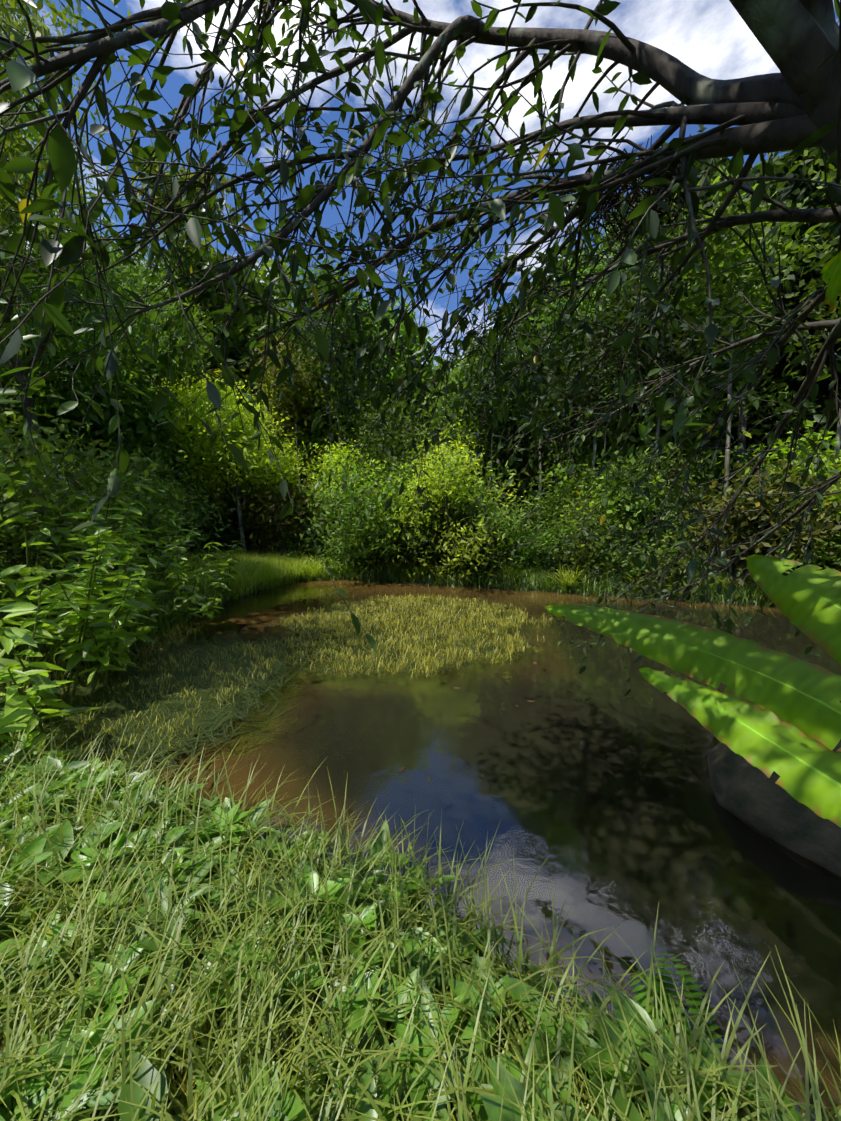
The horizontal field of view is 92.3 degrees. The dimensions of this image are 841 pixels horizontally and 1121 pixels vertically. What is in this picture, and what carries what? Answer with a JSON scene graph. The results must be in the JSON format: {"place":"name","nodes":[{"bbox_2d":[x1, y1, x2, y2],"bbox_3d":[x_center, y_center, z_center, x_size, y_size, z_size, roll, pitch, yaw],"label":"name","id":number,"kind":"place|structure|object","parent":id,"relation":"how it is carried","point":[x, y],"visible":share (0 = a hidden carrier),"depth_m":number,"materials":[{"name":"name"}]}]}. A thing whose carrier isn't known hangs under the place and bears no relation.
{"place":"outdoors","nodes":[
{"label":"outdoors","id":0,"kind":"place"},
{"bbox_2d":[0,548,775,669],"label":"bank grass","id":1,"kind":"structure","parent":0,"point":[256,571],"depth_m":12.20,"materials":[{"name":"green plant"}]},
{"bbox_2d":[0,390,815,1120],"bbox_3d":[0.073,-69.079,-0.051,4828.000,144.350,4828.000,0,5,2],"label":"ground","id":2,"kind":"structure","parent":0,"point":[248,548],"depth_m":11.56,"materials":[{"name":"brown soil"}]},
{"bbox_2d":[0,457,244,764],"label":"bank herb","id":3,"kind":"object","parent":2,"relation":"on","point":[72,623],"depth_m":4.59,"materials":[{"name":"green plant"}]},
{"bbox_2d":[0,0,840,635],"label":"forest foliage","id":4,"kind":"object","parent":2,"relation":"on","point":[214,518],"visible":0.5,"depth_m":12.79,"materials":[{"name":"green plant"}]},
{"bbox_2d":[0,695,840,1120],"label":"ground cover plants","id":5,"kind":"object","parent":2,"relation":"on","point":[486,1107],"visible":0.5,"depth_m":1.48,"materials":[{"name":"green plant"}]},
{"bbox_2d":[0,138,840,618],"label":"forest trunks","id":6,"kind":"object","parent":2,"relation":"on","point":[742,420],"visible":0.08,"depth_m":12.70,"materials":[{"name":"brown plant"}]},
{"bbox_2d":[463,125,840,499],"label":"tree","id":7,"kind":"object","parent":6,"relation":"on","point":[793,191],"visible":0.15,"depth_m":15.62,"materials":[{"name":"green plant"}]},
{"bbox_2d":[0,0,840,699],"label":"tree","id":8,"kind":"object","parent":2,"relation":"on","point":[794,102],"depth_m":1.79,"materials":[{"name":"green plant"}]},
{"bbox_2d":[131,360,840,583],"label":"bush","id":9,"kind":"object","parent":2,"relation":"on","point":[204,406],"visible":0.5,"depth_m":14.24,"materials":[{"name":"green plant"}]},
{"bbox_2d":[545,251,840,827],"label":"banana plant","id":10,"kind":"object","parent":2,"relation":"on","point":[767,712],"visible":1,"depth_m":2.13,"materials":[{"name":"green plant"}]},
{"bbox_2d":[707,1095,815,1120],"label":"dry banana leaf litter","id":11,"kind":"object","parent":2,"relation":"on","point":[744,1112],"visible":0.04,"depth_m":1.31,"materials":[{"name":"brown plant"}]},
{"bbox_2d":[0,645,840,1120],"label":"bank grass","id":12,"kind":"structure","parent":0,"point":[282,1037],"depth_m":1.40,"materials":[{"name":"green plant"}]},
{"bbox_2d":[3,0,839,407],"label":"sky","id":13,"kind":"structure","parent":0,"point":[710,37],"materials":[{"name":"blue"}]},
{"bbox_2d":[33,579,840,1120],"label":"pond water","id":14,"kind":"structure","parent":0,"point":[591,789],"depth_m":3.05,"materials":[{"name":"brown liquid"}]},
{"bbox_2d":[29,593,555,783],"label":"pond grass","id":15,"kind":"structure","parent":14,"relation":"on","point":[225,657],"depth_m":5.38,"materials":[{"name":"green plant"}]},
{"bbox_2d":[228,586,721,780],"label":"floating leaf litter","id":16,"kind":"object","parent":14,"relation":"on","point":[428,777],"visible":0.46,"depth_m":3.29,"materials":[{"name":"brown plant"}]},
{"bbox_2d":[708,739,840,875],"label":"boulder","id":17,"kind":"object","parent":14,"relation":"in","point":[744,789],"visible":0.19,"depth_m":2.57,"materials":[{"name":"grey stone"}]}
]}

